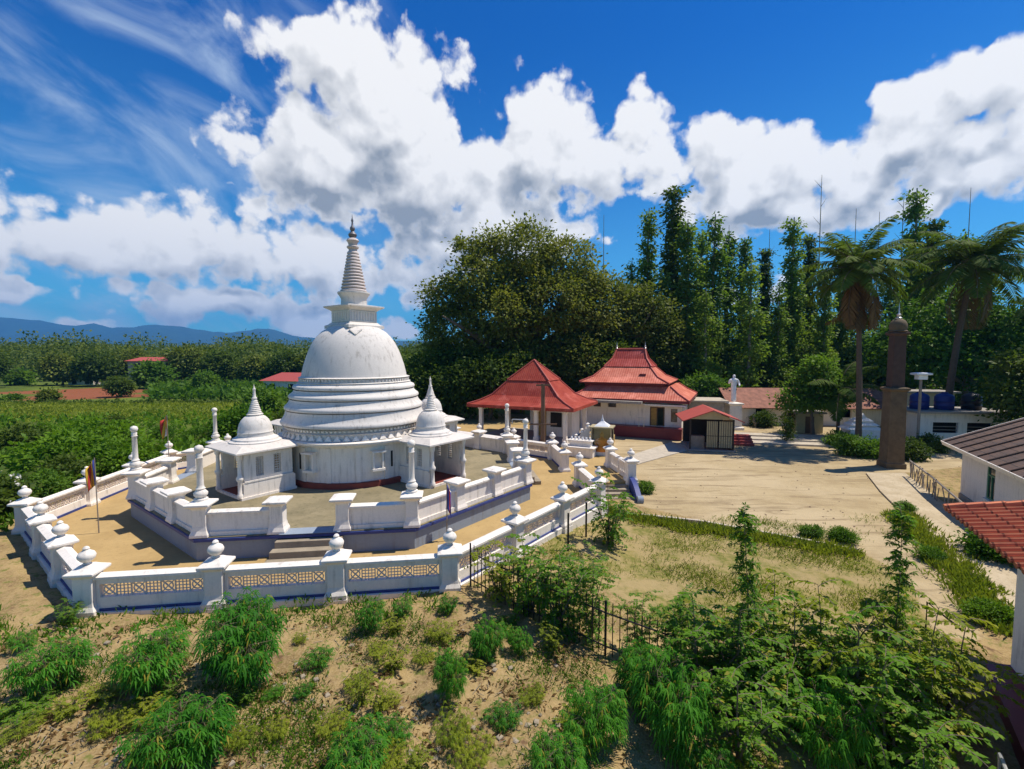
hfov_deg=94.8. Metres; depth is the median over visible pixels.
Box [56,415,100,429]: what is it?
field bush
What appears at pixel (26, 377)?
edge tree
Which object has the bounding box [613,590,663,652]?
leafy sapling
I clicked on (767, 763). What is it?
cassava shrub
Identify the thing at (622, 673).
cassava shrub
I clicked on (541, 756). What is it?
cassava shrub
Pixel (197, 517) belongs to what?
parapet
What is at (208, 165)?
sky
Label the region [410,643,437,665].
young cassava
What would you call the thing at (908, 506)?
verge bush
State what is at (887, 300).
slender tree
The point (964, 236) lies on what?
slender tree
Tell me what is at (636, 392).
temple hall
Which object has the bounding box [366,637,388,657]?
young cassava
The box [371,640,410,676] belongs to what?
garden weed
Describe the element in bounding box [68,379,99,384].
farm house
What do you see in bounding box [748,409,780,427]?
yard shrub
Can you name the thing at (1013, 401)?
dark round tree
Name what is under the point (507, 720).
young cassava
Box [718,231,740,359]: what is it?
slender tree
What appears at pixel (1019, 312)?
coconut palm
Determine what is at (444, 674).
cassava shrub
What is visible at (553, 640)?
garden weed
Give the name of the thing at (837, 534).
verge bush
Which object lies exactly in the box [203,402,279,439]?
field bush
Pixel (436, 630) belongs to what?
cassava shrub
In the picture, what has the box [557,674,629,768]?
cassava shrub
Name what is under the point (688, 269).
slender tree
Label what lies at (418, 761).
garden weed
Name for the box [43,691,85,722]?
garden weed
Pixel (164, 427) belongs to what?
prayer flag
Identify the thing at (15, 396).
plain tree
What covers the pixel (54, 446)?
field bush
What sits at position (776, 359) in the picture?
slender tree
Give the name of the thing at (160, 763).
garden weed
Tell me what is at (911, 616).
leafy sapling
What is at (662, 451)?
path
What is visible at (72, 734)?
dead leaves
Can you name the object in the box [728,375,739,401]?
standing statue
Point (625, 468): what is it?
staircase
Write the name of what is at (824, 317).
slender tree
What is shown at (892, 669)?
leafy sapling
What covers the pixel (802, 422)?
cream kiosk
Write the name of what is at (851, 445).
yard shrub
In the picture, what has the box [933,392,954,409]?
water tank
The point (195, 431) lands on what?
field bush
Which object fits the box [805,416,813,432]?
door
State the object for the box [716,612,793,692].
leafy sapling
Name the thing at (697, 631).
leafy sapling
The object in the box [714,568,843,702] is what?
leafy sapling
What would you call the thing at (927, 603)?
bent pipe
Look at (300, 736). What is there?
garden grass
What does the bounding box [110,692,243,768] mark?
cassava shrub
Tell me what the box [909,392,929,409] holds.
water tank
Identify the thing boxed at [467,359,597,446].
open pavilion
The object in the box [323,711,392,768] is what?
cassava shrub
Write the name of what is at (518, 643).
cassava shrub
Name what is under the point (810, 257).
slender tree
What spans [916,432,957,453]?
yard shrub
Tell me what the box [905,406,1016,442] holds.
tank building
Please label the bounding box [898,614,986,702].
leafy sapling
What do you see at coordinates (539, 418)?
ochre door
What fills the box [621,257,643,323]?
slender tree
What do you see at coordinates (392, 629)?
garden weed
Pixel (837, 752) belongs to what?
cassava shrub
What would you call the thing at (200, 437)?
field bush
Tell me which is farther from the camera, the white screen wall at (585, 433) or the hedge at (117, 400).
the hedge at (117, 400)
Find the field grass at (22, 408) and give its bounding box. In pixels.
[0,400,287,422]
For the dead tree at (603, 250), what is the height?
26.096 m
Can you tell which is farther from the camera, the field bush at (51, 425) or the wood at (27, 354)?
the wood at (27, 354)
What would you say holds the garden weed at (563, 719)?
on the ground at (764, 481)
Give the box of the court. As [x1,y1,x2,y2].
[457,425,625,484]
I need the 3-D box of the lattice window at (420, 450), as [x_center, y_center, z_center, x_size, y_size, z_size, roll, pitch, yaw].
[-3.976,3.172,20.529,0.300,0.780,0.060,3,5,36]
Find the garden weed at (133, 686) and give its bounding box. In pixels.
[112,661,145,695]
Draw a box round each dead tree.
[603,235,603,271]
[814,180,825,331]
[850,208,856,342]
[896,201,904,280]
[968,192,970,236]
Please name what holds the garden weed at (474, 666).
on the ground at (764, 481)
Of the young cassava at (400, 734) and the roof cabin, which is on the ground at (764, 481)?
the young cassava at (400, 734)
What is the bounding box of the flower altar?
[566,436,597,457]
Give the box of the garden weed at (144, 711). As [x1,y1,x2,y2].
[113,691,179,733]
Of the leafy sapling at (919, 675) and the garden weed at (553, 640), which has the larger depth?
the garden weed at (553, 640)
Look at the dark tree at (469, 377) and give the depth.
45.59 m
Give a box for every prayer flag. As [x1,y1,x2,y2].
[85,458,99,532]
[160,415,168,456]
[446,482,450,531]
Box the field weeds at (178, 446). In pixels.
[0,408,279,511]
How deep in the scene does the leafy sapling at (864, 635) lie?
9.68 m
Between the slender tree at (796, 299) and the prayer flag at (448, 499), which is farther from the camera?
the slender tree at (796, 299)
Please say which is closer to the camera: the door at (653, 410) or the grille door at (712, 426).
the grille door at (712, 426)
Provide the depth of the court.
28.36 m
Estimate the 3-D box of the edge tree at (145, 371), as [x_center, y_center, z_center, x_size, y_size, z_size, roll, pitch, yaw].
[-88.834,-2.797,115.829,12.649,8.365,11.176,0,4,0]
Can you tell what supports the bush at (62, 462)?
on the ground at (764, 481)
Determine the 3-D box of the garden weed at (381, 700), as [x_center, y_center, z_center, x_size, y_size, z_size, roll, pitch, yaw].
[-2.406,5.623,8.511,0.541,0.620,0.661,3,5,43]
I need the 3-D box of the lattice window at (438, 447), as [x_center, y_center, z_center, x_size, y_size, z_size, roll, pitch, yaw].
[-3.440,3.048,22.465,0.300,0.780,0.060,3,5,36]
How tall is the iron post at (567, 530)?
1.300 m
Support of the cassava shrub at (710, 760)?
on the ground at (764, 481)
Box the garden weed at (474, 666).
[459,651,486,677]
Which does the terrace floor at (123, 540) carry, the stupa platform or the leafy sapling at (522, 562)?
the stupa platform
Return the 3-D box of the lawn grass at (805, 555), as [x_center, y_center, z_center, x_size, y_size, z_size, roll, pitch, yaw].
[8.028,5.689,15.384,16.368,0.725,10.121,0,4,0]
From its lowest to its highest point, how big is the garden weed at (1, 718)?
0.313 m
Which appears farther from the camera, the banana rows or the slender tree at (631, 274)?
the banana rows
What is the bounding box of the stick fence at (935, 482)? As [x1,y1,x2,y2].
[909,458,961,503]
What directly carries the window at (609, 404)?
in the temple hall
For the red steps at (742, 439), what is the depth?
36.25 m
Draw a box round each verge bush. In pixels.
[638,479,655,494]
[796,523,828,538]
[825,525,862,544]
[891,498,918,512]
[908,545,950,562]
[946,525,1013,567]
[956,592,1013,631]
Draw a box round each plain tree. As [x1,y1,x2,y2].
[0,392,27,400]
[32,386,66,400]
[97,371,140,396]
[188,369,223,388]
[236,383,286,412]
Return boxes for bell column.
[876,303,910,469]
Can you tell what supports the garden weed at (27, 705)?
on the ground at (764, 481)
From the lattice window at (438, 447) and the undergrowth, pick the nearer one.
the lattice window at (438, 447)
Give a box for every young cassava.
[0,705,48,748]
[6,628,38,651]
[218,720,260,753]
[261,682,283,701]
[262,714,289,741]
[291,679,313,700]
[292,630,307,644]
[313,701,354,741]
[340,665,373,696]
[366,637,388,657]
[370,735,406,768]
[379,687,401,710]
[381,710,413,745]
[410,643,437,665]
[446,725,495,768]
[483,697,523,733]
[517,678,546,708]
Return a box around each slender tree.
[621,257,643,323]
[633,206,663,318]
[648,267,681,382]
[653,184,694,372]
[665,218,712,382]
[686,288,729,386]
[689,229,712,337]
[692,210,737,381]
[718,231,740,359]
[721,236,763,387]
[722,260,777,387]
[751,248,778,381]
[756,282,795,387]
[767,216,812,385]
[797,232,824,354]
[809,267,845,371]
[825,235,858,368]
[841,266,881,383]
[863,257,909,387]
[887,185,932,386]
[912,217,951,388]
[912,266,947,389]
[943,229,982,405]
[977,272,1013,408]
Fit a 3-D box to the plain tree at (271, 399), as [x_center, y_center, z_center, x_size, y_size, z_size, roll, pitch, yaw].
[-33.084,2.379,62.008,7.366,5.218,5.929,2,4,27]
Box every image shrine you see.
[205,386,302,500]
[271,419,283,433]
[397,383,473,488]
[422,377,464,454]
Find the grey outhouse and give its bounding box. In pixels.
[688,397,728,413]
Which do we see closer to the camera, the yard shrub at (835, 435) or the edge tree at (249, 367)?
the yard shrub at (835, 435)
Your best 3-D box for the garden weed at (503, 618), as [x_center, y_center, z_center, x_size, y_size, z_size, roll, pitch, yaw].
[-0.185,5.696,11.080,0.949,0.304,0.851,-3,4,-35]
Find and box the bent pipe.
[925,601,960,630]
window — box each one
[256,456,262,475]
[274,453,280,471]
[418,449,421,465]
[437,445,440,455]
[448,443,451,457]
[550,412,561,426]
[608,403,615,406]
[671,409,676,421]
[981,466,995,501]
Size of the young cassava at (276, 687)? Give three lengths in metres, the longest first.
0.468 x 0.346 x 0.210 m
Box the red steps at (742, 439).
[734,434,753,445]
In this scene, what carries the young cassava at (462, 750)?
on the ground at (764, 481)
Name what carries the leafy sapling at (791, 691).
on the ground at (764, 481)
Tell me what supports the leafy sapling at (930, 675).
on the ground at (764, 481)
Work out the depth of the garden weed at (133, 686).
8.94 m
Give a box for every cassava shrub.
[0,627,102,697]
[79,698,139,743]
[104,620,194,707]
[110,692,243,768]
[190,586,289,692]
[295,640,335,673]
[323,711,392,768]
[354,593,387,633]
[391,593,413,617]
[423,616,458,644]
[430,642,468,703]
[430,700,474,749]
[435,592,458,614]
[468,613,509,661]
[505,624,533,658]
[525,720,586,768]
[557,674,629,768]
[610,636,668,711]
[622,638,716,768]
[673,727,737,768]
[735,750,791,768]
[785,671,880,768]
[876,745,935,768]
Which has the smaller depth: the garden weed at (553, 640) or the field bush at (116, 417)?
the garden weed at (553, 640)
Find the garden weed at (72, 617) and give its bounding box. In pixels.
[43,598,86,626]
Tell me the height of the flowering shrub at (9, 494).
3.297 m
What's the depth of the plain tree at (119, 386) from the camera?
91.49 m
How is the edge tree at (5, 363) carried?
on the ground at (764, 481)
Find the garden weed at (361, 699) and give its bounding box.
[343,665,377,710]
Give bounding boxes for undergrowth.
[647,338,1018,409]
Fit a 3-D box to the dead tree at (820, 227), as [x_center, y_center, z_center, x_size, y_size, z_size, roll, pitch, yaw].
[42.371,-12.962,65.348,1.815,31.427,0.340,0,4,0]
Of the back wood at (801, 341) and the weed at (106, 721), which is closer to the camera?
the weed at (106, 721)
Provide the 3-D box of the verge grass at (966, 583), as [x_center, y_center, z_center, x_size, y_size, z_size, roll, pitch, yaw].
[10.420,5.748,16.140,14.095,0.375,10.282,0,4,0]
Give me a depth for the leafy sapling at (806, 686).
8.99 m
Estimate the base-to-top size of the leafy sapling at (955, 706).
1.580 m
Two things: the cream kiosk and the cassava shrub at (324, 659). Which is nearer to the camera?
the cassava shrub at (324, 659)
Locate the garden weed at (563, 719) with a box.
[551,702,588,729]
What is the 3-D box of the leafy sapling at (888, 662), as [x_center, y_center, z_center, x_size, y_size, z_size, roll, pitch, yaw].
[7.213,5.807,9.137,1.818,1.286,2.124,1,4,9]
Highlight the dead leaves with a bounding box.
[0,617,627,768]
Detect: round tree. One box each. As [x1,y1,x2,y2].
[766,347,865,434]
[967,341,1023,426]
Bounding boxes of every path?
[623,442,687,464]
[866,473,1016,608]
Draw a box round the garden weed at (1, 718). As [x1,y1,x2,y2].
[0,697,23,722]
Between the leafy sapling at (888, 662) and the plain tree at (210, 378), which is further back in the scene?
the plain tree at (210, 378)
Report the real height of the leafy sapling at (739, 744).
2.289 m
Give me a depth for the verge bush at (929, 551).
15.83 m
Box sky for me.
[0,0,1023,340]
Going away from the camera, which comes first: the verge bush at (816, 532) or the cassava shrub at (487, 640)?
the cassava shrub at (487, 640)
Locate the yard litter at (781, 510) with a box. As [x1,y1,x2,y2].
[649,452,958,534]
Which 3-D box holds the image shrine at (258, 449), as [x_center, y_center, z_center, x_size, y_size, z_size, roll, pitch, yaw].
[-10.750,2.211,19.730,2.800,4.480,2.800,3,5,36]
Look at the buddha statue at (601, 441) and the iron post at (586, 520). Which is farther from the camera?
the buddha statue at (601, 441)
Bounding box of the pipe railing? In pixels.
[997,752,1007,768]
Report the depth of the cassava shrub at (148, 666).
8.73 m
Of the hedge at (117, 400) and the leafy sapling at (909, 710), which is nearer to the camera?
the leafy sapling at (909, 710)
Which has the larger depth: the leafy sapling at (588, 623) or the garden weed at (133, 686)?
the leafy sapling at (588, 623)
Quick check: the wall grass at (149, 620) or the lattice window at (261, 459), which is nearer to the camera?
the wall grass at (149, 620)
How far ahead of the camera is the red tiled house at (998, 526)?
10.01 m
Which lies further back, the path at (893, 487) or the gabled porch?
the gabled porch
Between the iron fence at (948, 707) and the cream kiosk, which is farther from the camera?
the cream kiosk
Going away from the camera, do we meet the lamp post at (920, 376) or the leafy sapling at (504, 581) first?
the leafy sapling at (504, 581)
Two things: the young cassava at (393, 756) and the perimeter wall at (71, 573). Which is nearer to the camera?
the young cassava at (393, 756)
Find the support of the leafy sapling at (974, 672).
on the ground at (764, 481)
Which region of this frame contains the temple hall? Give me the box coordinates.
[576,343,697,440]
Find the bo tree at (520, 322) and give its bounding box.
[404,210,637,412]
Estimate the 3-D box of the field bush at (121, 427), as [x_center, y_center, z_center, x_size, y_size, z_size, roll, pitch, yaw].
[-31.693,4.252,35.789,7.759,4.597,7.249,0,4,-1]
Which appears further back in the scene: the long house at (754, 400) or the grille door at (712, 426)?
the long house at (754, 400)
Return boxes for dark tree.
[402,342,489,412]
[416,344,552,419]
[542,330,639,391]
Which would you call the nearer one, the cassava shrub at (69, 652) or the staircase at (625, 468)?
the cassava shrub at (69, 652)
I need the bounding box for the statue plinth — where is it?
[724,402,743,429]
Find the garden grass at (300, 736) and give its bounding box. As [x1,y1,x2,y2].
[0,605,609,768]
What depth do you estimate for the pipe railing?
7.22 m
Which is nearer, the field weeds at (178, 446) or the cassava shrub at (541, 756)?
the cassava shrub at (541, 756)
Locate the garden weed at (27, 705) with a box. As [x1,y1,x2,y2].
[0,686,62,728]
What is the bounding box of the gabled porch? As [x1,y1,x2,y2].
[675,404,744,452]
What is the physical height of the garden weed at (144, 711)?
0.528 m
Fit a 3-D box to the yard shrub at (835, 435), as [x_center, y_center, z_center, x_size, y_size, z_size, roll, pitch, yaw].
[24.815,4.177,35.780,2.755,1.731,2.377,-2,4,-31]
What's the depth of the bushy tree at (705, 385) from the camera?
49.80 m
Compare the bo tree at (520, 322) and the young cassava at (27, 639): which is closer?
the young cassava at (27, 639)
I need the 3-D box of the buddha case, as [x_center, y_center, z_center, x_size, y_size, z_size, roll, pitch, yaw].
[5.850,3.194,30.465,1.480,2.620,1.280,1,4,20]
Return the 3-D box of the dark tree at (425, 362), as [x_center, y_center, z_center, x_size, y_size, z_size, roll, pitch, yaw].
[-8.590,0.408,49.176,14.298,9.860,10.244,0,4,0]
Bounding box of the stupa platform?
[127,446,540,562]
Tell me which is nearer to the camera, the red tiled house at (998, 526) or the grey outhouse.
the red tiled house at (998, 526)
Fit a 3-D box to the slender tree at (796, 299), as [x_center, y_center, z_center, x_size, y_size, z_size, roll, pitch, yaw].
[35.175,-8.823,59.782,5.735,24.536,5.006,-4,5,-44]
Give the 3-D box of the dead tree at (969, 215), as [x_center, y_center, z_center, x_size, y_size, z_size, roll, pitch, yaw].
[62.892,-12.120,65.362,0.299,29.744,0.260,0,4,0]
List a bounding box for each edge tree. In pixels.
[0,346,27,380]
[0,365,42,385]
[29,350,86,384]
[55,347,127,385]
[109,346,150,375]
[125,356,181,387]
[158,343,211,380]
[190,348,240,381]
[229,352,271,382]
[258,348,301,378]
[287,345,310,372]
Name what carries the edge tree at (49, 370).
on the ground at (764, 481)
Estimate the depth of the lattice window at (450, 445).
22.04 m
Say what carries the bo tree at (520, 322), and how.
on the ground at (764, 481)
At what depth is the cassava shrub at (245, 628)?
8.93 m
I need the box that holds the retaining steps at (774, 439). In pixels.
[734,432,835,446]
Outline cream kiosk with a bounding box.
[788,409,826,433]
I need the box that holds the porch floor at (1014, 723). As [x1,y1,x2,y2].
[985,664,1023,768]
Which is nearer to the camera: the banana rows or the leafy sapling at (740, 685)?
the leafy sapling at (740, 685)
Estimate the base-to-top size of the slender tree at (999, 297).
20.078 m
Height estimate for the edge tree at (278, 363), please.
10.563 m
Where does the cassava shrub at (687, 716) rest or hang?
on the ground at (764, 481)
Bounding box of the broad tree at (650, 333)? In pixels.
[546,265,701,373]
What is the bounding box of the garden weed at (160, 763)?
[137,707,192,768]
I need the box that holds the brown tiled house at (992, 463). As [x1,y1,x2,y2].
[941,418,1023,502]
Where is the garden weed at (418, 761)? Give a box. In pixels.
[396,736,435,768]
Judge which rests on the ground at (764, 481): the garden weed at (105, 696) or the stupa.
the garden weed at (105, 696)
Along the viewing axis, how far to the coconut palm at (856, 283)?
33.51 m
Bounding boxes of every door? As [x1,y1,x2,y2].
[538,411,545,435]
[650,407,664,425]
[706,421,717,447]
[718,421,732,448]
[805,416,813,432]
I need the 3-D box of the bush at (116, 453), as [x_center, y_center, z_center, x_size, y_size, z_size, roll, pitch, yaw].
[-21.496,4.236,25.998,4.435,2.919,4.770,0,4,0]
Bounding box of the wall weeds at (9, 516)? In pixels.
[0,456,185,610]
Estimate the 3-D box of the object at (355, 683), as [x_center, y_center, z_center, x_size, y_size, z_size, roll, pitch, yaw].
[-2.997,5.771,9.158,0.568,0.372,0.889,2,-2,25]
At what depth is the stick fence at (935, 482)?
23.25 m
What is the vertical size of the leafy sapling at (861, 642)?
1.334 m
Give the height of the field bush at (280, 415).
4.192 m
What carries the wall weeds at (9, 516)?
on the ground at (764, 481)
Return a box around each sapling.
[462,539,522,607]
[490,532,578,623]
[521,544,607,643]
[560,540,620,650]
[571,472,641,550]
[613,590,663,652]
[644,583,701,668]
[657,587,793,709]
[660,640,761,710]
[686,623,773,716]
[686,656,832,768]
[689,600,784,717]
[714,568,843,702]
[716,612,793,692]
[718,575,862,744]
[726,502,766,690]
[764,646,837,731]
[772,578,900,704]
[777,415,799,440]
[779,409,795,430]
[785,631,817,693]
[799,635,861,706]
[800,601,976,766]
[813,633,879,671]
[819,648,1003,768]
[825,643,955,767]
[836,632,918,668]
[839,645,943,711]
[844,586,995,762]
[847,632,961,743]
[851,640,942,676]
[859,615,957,676]
[859,671,974,753]
[871,612,1023,759]
[873,502,923,661]
[875,641,973,725]
[875,641,977,699]
[885,628,958,700]
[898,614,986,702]
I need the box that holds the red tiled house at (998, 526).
[943,500,1023,676]
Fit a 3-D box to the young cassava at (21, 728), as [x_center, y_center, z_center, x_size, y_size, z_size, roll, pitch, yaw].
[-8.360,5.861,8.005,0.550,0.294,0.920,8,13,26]
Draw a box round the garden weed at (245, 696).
[225,678,257,705]
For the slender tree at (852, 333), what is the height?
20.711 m
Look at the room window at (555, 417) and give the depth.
35.94 m
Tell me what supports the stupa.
on the stupa platform
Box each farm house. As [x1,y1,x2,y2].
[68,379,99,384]
[126,357,177,380]
[259,372,300,390]
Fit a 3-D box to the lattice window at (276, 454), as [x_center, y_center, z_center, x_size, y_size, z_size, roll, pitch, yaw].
[-9.774,3.235,19.535,0.060,0.780,0.300,3,5,36]
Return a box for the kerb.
[633,512,835,544]
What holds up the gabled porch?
on the ground at (764, 481)
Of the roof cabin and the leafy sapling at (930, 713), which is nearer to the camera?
the leafy sapling at (930, 713)
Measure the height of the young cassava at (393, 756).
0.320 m
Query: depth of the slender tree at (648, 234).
61.53 m
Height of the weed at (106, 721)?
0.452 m
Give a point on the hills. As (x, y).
(9, 327)
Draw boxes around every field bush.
[0,418,57,453]
[0,421,129,476]
[0,446,35,469]
[30,421,60,430]
[44,412,166,444]
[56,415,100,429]
[93,432,162,456]
[99,414,134,424]
[145,426,177,438]
[175,425,209,445]
[194,428,211,441]
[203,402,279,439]
[267,404,285,433]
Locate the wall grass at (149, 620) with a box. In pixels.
[0,587,450,649]
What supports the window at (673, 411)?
in the temple hall
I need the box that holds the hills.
[0,317,853,350]
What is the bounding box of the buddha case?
[589,414,614,455]
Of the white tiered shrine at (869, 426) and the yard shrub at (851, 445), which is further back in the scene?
the white tiered shrine at (869, 426)
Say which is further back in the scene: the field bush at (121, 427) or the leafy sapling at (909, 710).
the field bush at (121, 427)
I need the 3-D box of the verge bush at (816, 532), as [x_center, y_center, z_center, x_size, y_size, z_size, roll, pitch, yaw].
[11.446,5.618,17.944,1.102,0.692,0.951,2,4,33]
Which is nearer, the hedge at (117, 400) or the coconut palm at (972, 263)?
the coconut palm at (972, 263)
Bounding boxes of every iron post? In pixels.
[567,513,568,550]
[585,502,586,536]
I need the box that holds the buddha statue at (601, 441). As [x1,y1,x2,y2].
[594,432,608,451]
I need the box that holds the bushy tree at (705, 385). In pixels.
[674,369,742,397]
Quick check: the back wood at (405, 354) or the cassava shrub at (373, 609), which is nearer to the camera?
the cassava shrub at (373, 609)
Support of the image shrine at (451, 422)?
on the stupa platform
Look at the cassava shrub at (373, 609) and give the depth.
10.87 m
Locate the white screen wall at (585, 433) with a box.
[574,423,589,438]
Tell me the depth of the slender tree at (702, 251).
63.65 m
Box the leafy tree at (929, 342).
[855,284,1023,406]
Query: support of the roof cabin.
on the tank building
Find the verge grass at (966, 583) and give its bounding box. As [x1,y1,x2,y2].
[609,504,1015,636]
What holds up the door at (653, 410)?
in the temple hall
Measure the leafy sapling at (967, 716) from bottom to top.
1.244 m
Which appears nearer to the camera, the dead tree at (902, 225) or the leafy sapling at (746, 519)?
the leafy sapling at (746, 519)
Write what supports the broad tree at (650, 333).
on the ground at (764, 481)
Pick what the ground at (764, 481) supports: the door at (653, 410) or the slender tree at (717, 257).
the slender tree at (717, 257)
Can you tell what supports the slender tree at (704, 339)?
on the ground at (764, 481)
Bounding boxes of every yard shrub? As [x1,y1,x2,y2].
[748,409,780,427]
[818,429,852,447]
[829,433,879,458]
[863,438,905,458]
[905,435,937,462]
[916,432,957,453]
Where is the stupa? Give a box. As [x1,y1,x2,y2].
[277,217,422,489]
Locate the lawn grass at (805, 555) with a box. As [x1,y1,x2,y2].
[509,514,920,645]
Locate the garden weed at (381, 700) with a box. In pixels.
[364,676,394,715]
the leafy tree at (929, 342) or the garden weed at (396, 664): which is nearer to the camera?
the garden weed at (396, 664)
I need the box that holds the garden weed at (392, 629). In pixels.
[379,612,407,636]
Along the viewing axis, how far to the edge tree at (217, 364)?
123.92 m
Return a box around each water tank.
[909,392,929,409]
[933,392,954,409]
[960,392,982,409]
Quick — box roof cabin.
[907,389,961,405]
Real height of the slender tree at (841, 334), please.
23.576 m
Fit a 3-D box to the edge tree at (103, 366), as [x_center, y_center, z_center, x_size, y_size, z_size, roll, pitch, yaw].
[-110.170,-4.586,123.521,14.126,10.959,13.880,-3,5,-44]
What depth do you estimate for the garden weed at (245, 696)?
8.65 m
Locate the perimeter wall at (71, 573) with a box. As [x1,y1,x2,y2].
[7,424,608,618]
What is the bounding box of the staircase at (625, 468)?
[603,438,643,502]
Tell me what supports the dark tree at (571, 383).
on the ground at (764, 481)
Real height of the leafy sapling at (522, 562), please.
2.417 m
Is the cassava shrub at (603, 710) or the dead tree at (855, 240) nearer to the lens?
the cassava shrub at (603, 710)
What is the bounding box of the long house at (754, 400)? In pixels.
[718,388,912,425]
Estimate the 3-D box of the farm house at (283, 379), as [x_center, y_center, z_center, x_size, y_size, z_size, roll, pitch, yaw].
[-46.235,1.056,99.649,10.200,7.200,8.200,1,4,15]
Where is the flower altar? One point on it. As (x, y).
(586, 448)
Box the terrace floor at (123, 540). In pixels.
[52,456,585,594]
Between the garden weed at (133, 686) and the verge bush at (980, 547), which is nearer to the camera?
the garden weed at (133, 686)
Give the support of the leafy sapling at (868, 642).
on the ground at (764, 481)
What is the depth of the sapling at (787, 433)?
36.85 m
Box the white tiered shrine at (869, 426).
[838,413,879,439]
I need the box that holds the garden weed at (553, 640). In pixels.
[536,620,562,654]
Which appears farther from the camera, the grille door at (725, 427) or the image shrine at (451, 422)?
the grille door at (725, 427)
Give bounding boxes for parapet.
[120,403,536,538]
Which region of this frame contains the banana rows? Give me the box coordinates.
[141,375,292,400]
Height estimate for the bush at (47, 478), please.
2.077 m
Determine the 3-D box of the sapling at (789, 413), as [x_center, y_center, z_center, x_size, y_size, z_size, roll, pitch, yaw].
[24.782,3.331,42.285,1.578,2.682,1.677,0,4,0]
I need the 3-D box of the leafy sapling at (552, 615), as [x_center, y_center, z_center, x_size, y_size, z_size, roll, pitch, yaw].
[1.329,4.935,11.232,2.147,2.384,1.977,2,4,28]
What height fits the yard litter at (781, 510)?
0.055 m
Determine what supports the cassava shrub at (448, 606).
on the ground at (764, 481)
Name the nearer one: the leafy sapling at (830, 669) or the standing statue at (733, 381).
the leafy sapling at (830, 669)
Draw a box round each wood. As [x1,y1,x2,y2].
[0,328,502,380]
[398,347,566,390]
[639,300,1023,384]
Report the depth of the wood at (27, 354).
166.00 m
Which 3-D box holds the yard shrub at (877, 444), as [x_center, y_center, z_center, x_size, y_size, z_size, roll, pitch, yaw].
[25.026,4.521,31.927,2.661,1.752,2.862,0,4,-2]
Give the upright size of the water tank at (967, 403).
1.360 m
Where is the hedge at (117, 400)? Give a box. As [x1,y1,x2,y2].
[0,396,288,403]
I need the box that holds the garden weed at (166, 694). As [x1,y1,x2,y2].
[133,671,193,713]
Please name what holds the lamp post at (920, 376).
on the ground at (764, 481)
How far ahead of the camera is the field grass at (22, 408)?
68.58 m
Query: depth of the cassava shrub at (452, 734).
7.86 m
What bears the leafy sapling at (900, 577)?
on the ground at (764, 481)
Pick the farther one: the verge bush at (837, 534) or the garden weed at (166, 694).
the verge bush at (837, 534)
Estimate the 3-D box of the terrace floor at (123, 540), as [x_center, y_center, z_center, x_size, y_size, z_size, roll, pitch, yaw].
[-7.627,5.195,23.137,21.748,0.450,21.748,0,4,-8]
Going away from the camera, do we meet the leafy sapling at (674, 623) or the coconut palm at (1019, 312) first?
the leafy sapling at (674, 623)
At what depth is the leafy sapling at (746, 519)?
9.04 m
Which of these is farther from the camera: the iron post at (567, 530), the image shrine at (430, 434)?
the image shrine at (430, 434)
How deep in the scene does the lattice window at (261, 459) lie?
18.96 m
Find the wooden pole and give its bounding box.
[529,384,556,451]
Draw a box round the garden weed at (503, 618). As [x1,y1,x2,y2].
[479,614,523,633]
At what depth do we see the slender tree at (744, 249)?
61.02 m
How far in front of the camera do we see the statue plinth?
43.29 m
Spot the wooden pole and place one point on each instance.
(542, 424)
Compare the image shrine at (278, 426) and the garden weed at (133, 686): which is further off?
the image shrine at (278, 426)
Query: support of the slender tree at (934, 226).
on the ground at (764, 481)
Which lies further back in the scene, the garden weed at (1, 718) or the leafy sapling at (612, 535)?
the leafy sapling at (612, 535)
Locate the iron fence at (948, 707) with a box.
[470,543,952,759]
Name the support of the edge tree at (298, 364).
on the ground at (764, 481)
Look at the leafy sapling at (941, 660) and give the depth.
8.49 m
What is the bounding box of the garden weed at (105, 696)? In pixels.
[74,673,125,710]
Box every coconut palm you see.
[796,214,932,440]
[801,361,882,430]
[894,221,1023,394]
[992,270,1023,331]
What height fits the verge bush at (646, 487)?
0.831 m
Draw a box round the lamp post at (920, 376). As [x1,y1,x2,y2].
[910,372,932,437]
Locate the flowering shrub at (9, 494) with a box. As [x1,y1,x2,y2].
[0,466,54,520]
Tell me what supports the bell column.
on the ground at (764, 481)
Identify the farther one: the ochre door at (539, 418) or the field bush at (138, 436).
the ochre door at (539, 418)
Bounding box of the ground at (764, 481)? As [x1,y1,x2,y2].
[0,365,1023,768]
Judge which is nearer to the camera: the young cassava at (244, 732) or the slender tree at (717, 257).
the young cassava at (244, 732)
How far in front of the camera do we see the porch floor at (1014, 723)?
8.81 m
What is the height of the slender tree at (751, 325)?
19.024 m

